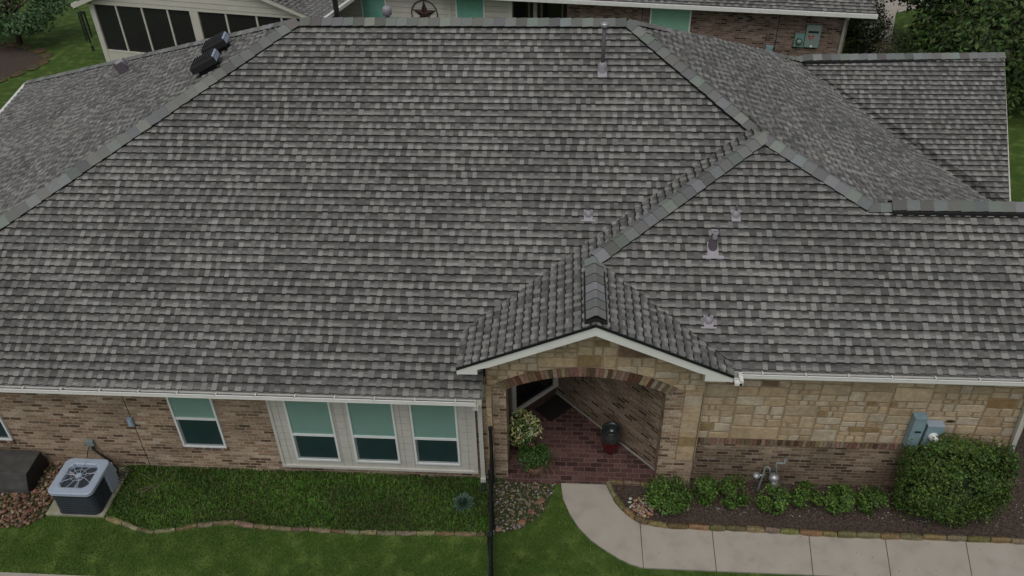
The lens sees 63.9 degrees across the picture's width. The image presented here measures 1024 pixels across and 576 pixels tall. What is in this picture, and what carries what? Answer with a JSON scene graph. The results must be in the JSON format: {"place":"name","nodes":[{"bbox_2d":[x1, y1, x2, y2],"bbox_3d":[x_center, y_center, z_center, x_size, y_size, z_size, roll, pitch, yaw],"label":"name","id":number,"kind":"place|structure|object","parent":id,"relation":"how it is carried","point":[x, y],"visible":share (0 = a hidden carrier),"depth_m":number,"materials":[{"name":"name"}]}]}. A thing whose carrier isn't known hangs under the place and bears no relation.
{"place":"outdoors","nodes":[
{"label":"outdoors","id":0,"kind":"place"},
{"bbox_2d":[6,42,19,46],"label":"edging stone","id":1,"kind":"object","parent":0,"point":[13,44],"visible":1,"depth_m":32.01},
{"bbox_2d":[0,572,78,575],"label":"path","id":2,"kind":"structure","parent":0,"point":[14,574],"depth_m":12.82,"materials":[{"name":"concrete"}]},
{"bbox_2d":[0,516,487,575],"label":"lawn grass","id":3,"kind":"structure","parent":0,"point":[190,533],"depth_m":13.10,"materials":[{"name":"green plant"}]},
{"bbox_2d":[104,464,488,534],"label":"tall grass","id":4,"kind":"structure","parent":0,"point":[176,486],"depth_m":13.90,"materials":[{"name":"green plant"}]},
{"bbox_2d":[138,465,175,495],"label":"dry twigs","id":5,"kind":"object","parent":4,"relation":"on","point":[153,484],"visible":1,"depth_m":14.12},
{"bbox_2d":[452,492,474,511],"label":"blue green plant","id":6,"kind":"object","parent":4,"relation":"on","point":[463,498],"visible":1,"depth_m":13.69,"materials":[{"name":"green plant"}]},
{"bbox_2d":[0,0,1023,575],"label":"ground","id":7,"kind":"structure","parent":0,"point":[66,46],"depth_m":13.18,"materials":[{"name":"plant"}]},
{"bbox_2d":[9,71,23,77],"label":"edging stone","id":8,"kind":"object","parent":7,"relation":"on","point":[16,74],"visible":1,"depth_m":29.53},
{"bbox_2d":[0,46,40,77],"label":"backyard mulch","id":9,"kind":"object","parent":7,"relation":"on","point":[13,60],"visible":1,"depth_m":30.82,"materials":[{"name":"soil"}]},
{"bbox_2d":[0,0,76,43],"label":"maple tree","id":10,"kind":"object","parent":9,"relation":"on","point":[16,25],"visible":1,"depth_m":30.94,"materials":[{"name":"green plant"}]},
{"bbox_2d":[20,45,33,49],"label":"edging stone","id":11,"kind":"object","parent":7,"relation":"on","point":[25,47],"visible":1,"depth_m":31.79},
{"bbox_2d":[0,461,64,527],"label":"river rocks","id":12,"kind":"object","parent":7,"relation":"on","point":[42,498],"visible":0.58,"depth_m":13.94,"materials":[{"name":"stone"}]},
{"bbox_2d":[0,450,48,494],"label":"equipment cover","id":13,"kind":"object","parent":12,"relation":"on","point":[21,471],"visible":1,"depth_m":14.14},
{"bbox_2d":[26,64,39,70],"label":"edging stone","id":14,"kind":"object","parent":7,"relation":"on","point":[32,67],"visible":1,"depth_m":30.01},
{"bbox_2d":[33,48,46,53],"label":"edging stone","id":15,"kind":"object","parent":7,"relation":"on","point":[39,50],"visible":1,"depth_m":31.42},
{"bbox_2d":[37,58,49,64],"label":"edging stone","id":16,"kind":"object","parent":7,"relation":"on","point":[43,61],"visible":1,"depth_m":30.48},
{"bbox_2d":[41,53,51,58],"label":"edging stone","id":17,"kind":"object","parent":7,"relation":"on","point":[46,55],"visible":1,"depth_m":30.97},
{"bbox_2d":[46,467,130,517],"bbox_3d":[-7.272,3.513,14.160,1.010,0.095,1.060,1,37,3],"label":"equipment pad","id":18,"kind":"object","parent":7,"relation":"on","point":[53,509],"visible":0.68,"depth_m":13.81,"materials":[{"name":"concrete"}]},
{"bbox_2d":[48,458,119,514],"bbox_3d":[-7.212,3.338,13.832,0.760,0.567,0.760,1,37,3],"label":"air conditioner","id":19,"kind":"object","parent":18,"relation":"on","point":[80,486],"visible":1,"depth_m":13.68,"materials":[{"name":"dark grey metal"},{"name":"pale blue grey enamel"}]},
{"bbox_2d":[106,516,122,524],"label":"edging stone","id":20,"kind":"object","parent":7,"relation":"on","point":[110,519],"visible":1,"depth_m":13.60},
{"bbox_2d":[122,521,138,530],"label":"edging stone","id":21,"kind":"object","parent":7,"relation":"on","point":[130,526],"visible":1,"depth_m":13.52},
{"bbox_2d":[138,527,153,533],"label":"edging stone","id":22,"kind":"object","parent":7,"relation":"on","point":[144,530],"visible":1,"depth_m":13.44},
{"bbox_2d":[154,528,175,533],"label":"edging stone","id":23,"kind":"object","parent":7,"relation":"on","point":[162,530],"visible":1,"depth_m":13.43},
{"bbox_2d":[176,523,196,530],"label":"edging stone","id":24,"kind":"object","parent":7,"relation":"on","point":[189,526],"visible":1,"depth_m":13.48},
{"bbox_2d":[197,521,212,527],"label":"edging stone","id":25,"kind":"object","parent":7,"relation":"on","point":[203,525],"visible":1,"depth_m":13.52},
{"bbox_2d":[213,520,234,525],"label":"edging stone","id":26,"kind":"object","parent":7,"relation":"on","point":[223,523],"visible":1,"depth_m":13.53,"materials":[{"name":"stone"}]},
{"bbox_2d":[234,520,253,527],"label":"edging stone","id":27,"kind":"object","parent":7,"relation":"on","point":[244,524],"visible":1,"depth_m":13.51,"materials":[{"name":"stone"}]},
{"bbox_2d":[254,524,269,529],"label":"edging stone","id":28,"kind":"object","parent":7,"relation":"on","point":[262,526],"visible":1,"depth_m":13.46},
{"bbox_2d":[269,525,291,530],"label":"edging stone","id":29,"kind":"object","parent":7,"relation":"on","point":[278,528],"visible":1,"depth_m":13.44,"materials":[{"name":"stone"}]},
{"bbox_2d":[291,526,308,531],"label":"edging stone","id":30,"kind":"object","parent":7,"relation":"on","point":[297,529],"visible":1,"depth_m":13.41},
{"bbox_2d":[309,527,330,532],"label":"edging stone","id":31,"kind":"object","parent":7,"relation":"on","point":[318,530],"visible":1,"depth_m":13.39,"materials":[{"name":"stone"}]},
{"bbox_2d":[331,529,344,533],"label":"edging stone","id":32,"kind":"object","parent":7,"relation":"on","point":[338,531],"visible":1,"depth_m":13.37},
{"bbox_2d":[345,529,358,534],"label":"edging stone","id":33,"kind":"object","parent":7,"relation":"on","point":[353,532],"visible":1,"depth_m":13.34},
{"bbox_2d":[359,530,376,534],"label":"edging stone","id":34,"kind":"object","parent":7,"relation":"on","point":[369,532],"visible":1,"depth_m":13.33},
{"bbox_2d":[377,530,394,535],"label":"edging stone","id":35,"kind":"object","parent":7,"relation":"on","point":[386,533],"visible":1,"depth_m":13.32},
{"bbox_2d":[396,530,416,535],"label":"edging stone","id":36,"kind":"object","parent":7,"relation":"on","point":[403,533],"visible":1,"depth_m":13.31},
{"bbox_2d":[417,530,434,535],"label":"edging stone","id":37,"kind":"object","parent":7,"relation":"on","point":[426,533],"visible":1,"depth_m":13.30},
{"bbox_2d":[435,531,453,535],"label":"edging stone","id":38,"kind":"object","parent":7,"relation":"on","point":[441,533],"visible":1,"depth_m":13.29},
{"bbox_2d":[455,531,476,536],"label":"edging stone","id":39,"kind":"object","parent":7,"relation":"on","point":[465,534],"visible":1,"depth_m":13.28,"materials":[{"name":"stone"}]},
{"bbox_2d":[71,0,877,61],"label":"neighbour house","id":40,"kind":"structure","parent":7,"relation":"on","point":[126,28],"depth_m":27.85,"materials":[{"name":"beige"}]},
{"bbox_2d":[76,7,94,50],"bbox_3d":[-15.187,-9.268,29.293,0.278,1.663,0.280,-20,40,-23],"label":"wind chime","id":41,"kind":"object","parent":40,"relation":"hanging from","point":[80,13],"visible":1,"depth_m":29.19},
{"bbox_2d":[360,0,386,17],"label":"window","id":42,"kind":"structure","parent":40,"relation":"in","point":[370,8],"depth_m":29.90,"materials":[{"name":"teal glass"}]},
{"bbox_2d":[411,0,437,17],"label":"wall star","id":43,"kind":"object","parent":40,"relation":"attached to","point":[423,12],"depth_m":29.53,"materials":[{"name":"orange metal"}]},
{"bbox_2d":[455,0,484,17],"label":"window","id":44,"kind":"structure","parent":40,"relation":"in","point":[464,8],"depth_m":29.14,"materials":[{"name":"teal glass"}]},
{"bbox_2d":[513,1,529,17],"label":"patio door","id":45,"kind":"structure","parent":40,"relation":"in","point":[521,9],"depth_m":30.06,"materials":[{"name":"black glass"}]},
{"bbox_2d":[541,2,563,17],"bbox_3d":[1.468,-9.827,30.049,0.831,2.280,0.100,6,37,10],"label":"patio door","id":46,"kind":"structure","parent":40,"relation":"in","point":[548,10],"depth_m":29.84,"materials":[{"name":"black glass"}]},
{"bbox_2d":[650,8,691,31],"bbox_3d":[5.384,-9.030,27.987,1.375,1.016,0.040,6,37,10],"label":"window","id":47,"kind":"structure","parent":40,"relation":"in","point":[678,19],"depth_m":27.89,"materials":[{"name":"green glass"}]},
{"bbox_2d":[765,45,772,50],"bbox_3d":[8.689,-8.073,27.772,0.229,0.252,0.118,6,37,10],"label":"utility box","id":48,"kind":"object","parent":40,"relation":"attached to","point":[769,47],"visible":0.56,"depth_m":27.70,"materials":[{"name":"blue paint"}]},
{"bbox_2d":[793,33,804,46],"bbox_3d":[9.562,-8.243,27.354,0.306,0.438,0.213,6,37,10],"label":"electric meter","id":49,"kind":"object","parent":40,"relation":"attached to","point":[798,39],"visible":1,"depth_m":27.30,"materials":[{"name":"teal paint"}]},
{"bbox_2d":[803,24,821,47],"bbox_3d":[9.967,-8.351,27.215,0.469,0.747,0.138,6,37,10],"label":"breaker panel","id":50,"kind":"object","parent":40,"relation":"attached to","point":[812,36],"visible":1,"depth_m":27.16,"materials":[{"name":"grey paint"}]},
{"bbox_2d":[487,426,494,575],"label":"iron fence","id":51,"kind":"object","parent":7,"relation":"on","point":[491,479],"visible":1,"depth_m":12.69,"materials":[{"name":"black metal"}]},
{"bbox_2d":[0,6,1023,494],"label":"house","id":52,"kind":"structure","parent":7,"relation":"on","point":[368,246],"depth_m":13.61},
{"bbox_2d":[0,414,14,443],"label":"window","id":53,"kind":"structure","parent":52,"relation":"in","point":[5,435],"depth_m":14.26,"materials":[{"name":"teal glass"}]},
{"bbox_2d":[84,439,94,445],"bbox_3d":[-7.324,2.683,14.245,0.140,0.130,0.056,1,37,3],"label":"line cover","id":54,"kind":"object","parent":52,"relation":"attached to","point":[89,442],"visible":1,"depth_m":14.22,"materials":[{"name":"grey paint"}]},
{"bbox_2d":[87,446,129,480],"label":"refrigerant lines","id":55,"kind":"object","parent":52,"relation":"attached to","point":[104,457],"visible":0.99,"depth_m":14.30,"materials":[{"name":"rubber"}]},
{"bbox_2d":[126,417,134,426],"bbox_3d":[-6.445,2.262,13.869,0.097,0.194,0.058,1,37,3],"label":"junction box","id":56,"kind":"object","parent":52,"relation":"attached to","point":[130,421],"visible":1,"depth_m":13.84,"materials":[{"name":"blue paint"}]},
{"bbox_2d":[165,397,228,450],"bbox_3d":[-5.293,2.142,13.726,0.793,1.592,0.074,1,37,3],"label":"window","id":57,"kind":"structure","parent":52,"relation":"in","point":[196,420],"depth_m":13.81,"materials":[{"name":"teal glass"}]},
{"bbox_2d":[282,401,341,461],"bbox_3d":[-3.320,2.358,13.670,0.765,1.480,0.050,1,37,3],"label":"window","id":58,"kind":"structure","parent":52,"relation":"in","point":[311,424],"depth_m":13.68,"materials":[{"name":"teal glass"}]},
{"bbox_2d":[345,403,400,463],"bbox_3d":[-2.292,2.380,13.611,0.765,1.480,0.050,1,37,3],"label":"window","id":59,"kind":"structure","parent":52,"relation":"in","point":[372,426],"depth_m":13.63,"materials":[{"name":"teal glass"}]},
{"bbox_2d":[409,405,460,465],"bbox_3d":[-1.264,2.403,13.551,0.765,1.480,0.050,1,37,3],"label":"window","id":60,"kind":"structure","parent":52,"relation":"in","point":[435,434],"depth_m":13.57,"materials":[{"name":"teal glass"}]},
{"bbox_2d":[509,408,543,451],"bbox_3d":[0.230,2.502,14.357,0.678,1.077,0.509,1,37,3],"label":"variegated plant","id":61,"kind":"object","parent":52,"relation":"on","point":[520,421],"visible":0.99,"depth_m":14.21,"materials":[{"name":"green plant"}]},
{"bbox_2d":[515,442,553,480],"bbox_3d":[0.408,2.961,14.109,0.711,0.612,0.738,1,37,3],"label":"potted fern","id":62,"kind":"object","parent":52,"relation":"on","point":[533,460],"visible":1,"depth_m":14.01,"materials":[{"name":"green plant"}]},
{"bbox_2d":[511,378,558,414],"bbox_3d":[0.422,1.255,14.796,1.160,2.090,0.050,-28,44,-32],"label":"porch window","id":63,"kind":"structure","parent":52,"relation":"in","point":[522,395],"depth_m":15.21,"materials":[{"name":"beige"}]},
{"bbox_2d":[534,395,572,421],"bbox_3d":[0.839,2.244,15.569,0.720,0.012,0.440,-28,44,-32],"label":"doormat","id":64,"kind":"object","parent":52,"relation":"on","point":[553,408],"visible":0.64,"depth_m":15.52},
{"bbox_2d":[601,421,621,454],"bbox_3d":[1.746,2.672,14.496,0.365,0.571,0.365,1,37,3],"label":"glazed urn","id":65,"kind":"object","parent":52,"relation":"on","point":[611,434],"visible":1,"depth_m":14.38,"materials":[{"name":"black ceramic"}]},
{"bbox_2d":[753,457,785,492],"bbox_3d":[4.276,3.136,13.698,0.520,0.763,0.309,1,37,3],"label":"gas meter","id":66,"kind":"object","parent":52,"relation":"attached to","point":[773,477],"visible":0.91,"depth_m":13.62,"materials":[{"name":"grey paint"}]},
{"bbox_2d":[902,412,928,447],"bbox_3d":[6.374,2.252,12.981,0.202,0.660,0.150,1,37,3],"label":"breaker panel","id":67,"kind":"object","parent":52,"relation":"attached to","point":[916,426],"visible":0.93,"depth_m":12.90,"materials":[{"name":"blue paint"}]},
{"bbox_2d":[919,420,945,445],"bbox_3d":[6.642,2.328,12.968,0.260,0.445,0.230,1,37,3],"label":"electric meter","id":68,"kind":"object","parent":52,"relation":"attached to","point":[934,428],"visible":0.79,"depth_m":12.90,"materials":[{"name":"grey metal"}]},
{"bbox_2d":[493,479,554,533],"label":"pebble bed soil","id":69,"kind":"structure","parent":7,"relation":"on","point":[523,514],"depth_m":13.81,"materials":[{"name":"soil"}]},
{"bbox_2d":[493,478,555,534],"bbox_3d":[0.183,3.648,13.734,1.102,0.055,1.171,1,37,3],"label":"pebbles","id":70,"kind":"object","parent":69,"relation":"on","point":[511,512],"visible":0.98,"depth_m":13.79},
{"bbox_2d":[494,486,755,575],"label":"lawn grass","id":71,"kind":"structure","parent":7,"relation":"on","point":[532,548],"depth_m":12.99,"materials":[{"name":"green plant"}]},
{"bbox_2d":[667,523,687,528],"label":"edging stone","id":72,"kind":"object","parent":7,"relation":"on","point":[676,526],"visible":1,"depth_m":13.28,"materials":[{"name":"stone"}]},
{"bbox_2d":[613,428,1023,537],"bbox_3d":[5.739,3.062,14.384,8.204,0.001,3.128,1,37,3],"label":"mulch bed","id":73,"kind":"object","parent":7,"relation":"on","point":[702,516],"visible":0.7,"depth_m":13.47,"materials":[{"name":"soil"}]},
{"bbox_2d":[606,481,616,497],"bbox_3d":[1.691,3.437,13.934,0.092,0.121,0.334,-11,37,-13],"label":"edging stone","id":74,"kind":"object","parent":73,"relation":"on","point":[611,489],"visible":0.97,"depth_m":13.90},
{"bbox_2d":[610,479,622,484],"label":"edging stone","id":75,"kind":"object","parent":73,"relation":"on","point":[615,481],"visible":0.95,"depth_m":14.04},
{"bbox_2d":[613,496,625,511],"bbox_3d":[1.800,3.605,13.703,0.103,0.121,0.270,-19,40,-22],"label":"edging stone","id":76,"kind":"object","parent":73,"relation":"on","point":[619,503],"visible":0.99,"depth_m":13.66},
{"bbox_2d":[624,507,635,519],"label":"edging stone","id":77,"kind":"object","parent":73,"relation":"on","point":[629,513],"visible":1,"depth_m":13.49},
{"bbox_2d":[624,480,639,485],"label":"edging stone","id":78,"kind":"object","parent":73,"relation":"on","point":[632,483],"visible":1,"depth_m":14.01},
{"bbox_2d":[634,515,648,524],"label":"edging stone","id":79,"kind":"object","parent":73,"relation":"on","point":[641,520],"visible":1,"depth_m":13.38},
{"bbox_2d":[632,496,653,517],"bbox_3d":[2.178,3.651,13.643,0.365,0.086,0.456,1,37,3],"label":"pebble pile","id":80,"kind":"object","parent":73,"relation":"on","point":[640,508],"visible":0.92,"depth_m":13.61,"materials":[{"name":"stone"}]},
{"bbox_2d":[648,520,666,528],"bbox_3d":[2.367,3.852,13.359,0.295,0.113,0.093,8,37,12],"label":"edging stone","id":81,"kind":"object","parent":73,"relation":"on","point":[659,524],"visible":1,"depth_m":13.32,"materials":[{"name":"stone"}]},
{"bbox_2d":[643,474,693,515],"bbox_3d":[2.575,3.405,13.571,0.859,0.584,0.854,1,37,3],"label":"round shrub","id":82,"kind":"object","parent":73,"relation":"on","point":[659,498],"visible":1,"depth_m":13.45,"materials":[{"name":"green plant"}]},
{"bbox_2d":[688,523,708,530],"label":"edging stone","id":83,"kind":"object","parent":73,"relation":"on","point":[698,527],"visible":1,"depth_m":13.26,"materials":[{"name":"stone"}]},
{"bbox_2d":[691,473,721,506],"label":"round shrub","id":84,"kind":"object","parent":73,"relation":"on","point":[705,493],"visible":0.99,"depth_m":13.55,"materials":[{"name":"green plant"}]},
{"bbox_2d":[709,524,725,531],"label":"edging stone","id":85,"kind":"object","parent":73,"relation":"on","point":[717,527],"visible":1,"depth_m":13.23,"materials":[{"name":"stone"}]},
{"bbox_2d":[716,473,751,508],"bbox_3d":[3.684,3.382,13.629,0.602,0.511,0.595,1,37,3],"label":"round shrub","id":86,"kind":"object","parent":73,"relation":"on","point":[729,489],"visible":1,"depth_m":13.56,"materials":[{"name":"green plant"}]},
{"bbox_2d":[726,525,745,531],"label":"edging stone","id":87,"kind":"object","parent":73,"relation":"on","point":[735,528],"visible":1,"depth_m":13.23,"materials":[{"name":"stone"}]},
{"bbox_2d":[746,526,764,532],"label":"edging stone","id":88,"kind":"object","parent":73,"relation":"on","point":[755,529],"visible":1,"depth_m":13.20,"materials":[{"name":"stone"}]},
{"bbox_2d":[754,480,790,515],"bbox_3d":[4.305,3.461,13.469,0.573,0.552,0.536,-24,42,-28],"label":"round shrub","id":89,"kind":"object","parent":73,"relation":"on","point":[780,502],"visible":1,"depth_m":13.39,"materials":[{"name":"green plant"}]},
{"bbox_2d":[765,527,779,533],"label":"edging stone","id":90,"kind":"object","parent":73,"relation":"on","point":[772,530],"visible":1,"depth_m":13.18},
{"bbox_2d":[780,528,798,534],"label":"edging stone","id":91,"kind":"object","parent":73,"relation":"on","point":[789,531],"visible":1,"depth_m":13.16,"materials":[{"name":"stone"}]},
{"bbox_2d":[790,480,825,509],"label":"round shrub","id":92,"kind":"object","parent":73,"relation":"on","point":[799,497],"visible":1,"depth_m":13.47,"materials":[{"name":"green plant"}]},
{"bbox_2d":[799,529,822,536],"bbox_3d":[4.789,3.935,13.173,0.354,0.118,0.117,1,37,3],"label":"edging stone","id":93,"kind":"object","parent":73,"relation":"on","point":[814,533],"visible":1,"depth_m":13.13,"materials":[{"name":"stone"}]},
{"bbox_2d":[823,531,836,537],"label":"edging stone","id":94,"kind":"object","parent":73,"relation":"on","point":[832,534],"visible":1,"depth_m":13.11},
{"bbox_2d":[821,483,858,516],"bbox_3d":[5.361,3.462,13.464,0.564,0.523,0.593,1,37,3],"label":"round shrub","id":95,"kind":"object","parent":73,"relation":"on","point":[837,493],"visible":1,"depth_m":13.37,"materials":[{"name":"green plant"}]},
{"bbox_2d":[837,530,856,538],"bbox_3d":[5.345,3.948,13.125,0.293,0.136,0.112,1,37,3],"label":"edging stone","id":96,"kind":"object","parent":73,"relation":"on","point":[846,534],"visible":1,"depth_m":13.08,"materials":[{"name":"stone"}]},
{"bbox_2d":[856,531,880,538],"bbox_3d":[5.682,3.957,13.112,0.361,0.125,0.103,1,37,3],"label":"edging stone","id":97,"kind":"object","parent":73,"relation":"on","point":[869,535],"visible":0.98,"depth_m":13.07,"materials":[{"name":"stone"}]},
{"bbox_2d":[854,484,889,517],"bbox_3d":[5.877,3.433,13.440,0.518,0.578,0.587,13,39,19],"label":"round shrub","id":98,"kind":"object","parent":73,"relation":"on","point":[867,502],"visible":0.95,"depth_m":13.38,"materials":[{"name":"green plant"}]},
{"bbox_2d":[880,533,900,539],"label":"edging stone","id":99,"kind":"object","parent":73,"relation":"on","point":[890,536],"visible":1,"depth_m":13.05,"materials":[{"name":"stone"}]},
{"bbox_2d":[899,533,922,540],"bbox_3d":[6.351,3.975,13.083,0.342,0.108,0.112,1,37,3],"label":"edging stone","id":100,"kind":"object","parent":73,"relation":"on","point":[910,536],"visible":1,"depth_m":13.04,"materials":[{"name":"stone"}]},
{"bbox_2d":[922,534,946,540],"bbox_3d":[6.707,3.970,13.061,0.357,0.129,0.096,1,37,3],"label":"edging stone","id":101,"kind":"object","parent":73,"relation":"on","point":[935,537],"visible":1,"depth_m":13.02,"materials":[{"name":"stone"}]},
{"bbox_2d":[946,534,966,541],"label":"edging stone","id":102,"kind":"object","parent":73,"relation":"on","point":[955,538],"visible":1,"depth_m":13.00,"materials":[{"name":"stone"}]},
{"bbox_2d":[891,432,1023,528],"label":"hedge bush","id":103,"kind":"object","parent":73,"relation":"on","point":[966,480],"visible":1,"depth_m":12.77,"materials":[{"name":"green plant"}]},
{"bbox_2d":[966,536,989,542],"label":"edging stone","id":104,"kind":"object","parent":73,"relation":"on","point":[980,539],"visible":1,"depth_m":12.98,"materials":[{"name":"stone"}]},
{"bbox_2d":[989,536,1010,542],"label":"edging stone","id":105,"kind":"object","parent":73,"relation":"on","point":[1000,539],"visible":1,"depth_m":12.95,"materials":[{"name":"stone"}]},
{"bbox_2d":[1010,537,1023,544],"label":"edging stone","id":106,"kind":"object","parent":73,"relation":"on","point":[1018,541],"visible":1,"depth_m":12.94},
{"bbox_2d":[848,0,884,29],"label":"dark shrub","id":107,"kind":"object","parent":7,"relation":"on","point":[877,2],"visible":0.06,"depth_m":31.18,"materials":[{"name":"green plant"}]},
{"bbox_2d":[844,3,892,53],"bbox_3d":[12.645,-9.250,29.259,1.708,1.963,1.650,1,37,3],"label":"dark shrub","id":108,"kind":"object","parent":7,"relation":"on","point":[863,42],"visible":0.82,"depth_m":29.10,"materials":[{"name":"green plant"}]},
{"bbox_2d":[869,31,912,53],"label":"dry shrub","id":109,"kind":"object","parent":7,"relation":"on","point":[886,44],"visible":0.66,"depth_m":28.84,"materials":[{"name":"brown plant"}]},
{"bbox_2d":[883,0,988,50],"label":"oak tree","id":110,"kind":"object","parent":7,"relation":"on","point":[911,2],"visible":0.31,"depth_m":27.73,"materials":[{"name":"green plant"}]},
{"bbox_2d":[888,0,1023,118],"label":"oak tree","id":111,"kind":"object","parent":7,"relation":"on","point":[999,27],"visible":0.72,"depth_m":24.66,"materials":[{"name":"green plant"}]},
{"bbox_2d":[561,483,1023,575],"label":"sidewalk","id":112,"kind":"structure","parent":0,"point":[601,519],"depth_m":12.91,"materials":[{"name":"concrete"}]},
{"bbox_2d":[640,524,971,575],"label":"sidewalk joint","id":113,"kind":"object","parent":112,"relation":"on","point":[770,573],"visible":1,"depth_m":12.81,"materials":[{"name":"concrete"}]},
{"bbox_2d":[864,0,950,53],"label":"driveway","id":114,"kind":"structure","parent":0,"point":[891,8],"depth_m":33.64,"materials":[{"name":"concrete"}]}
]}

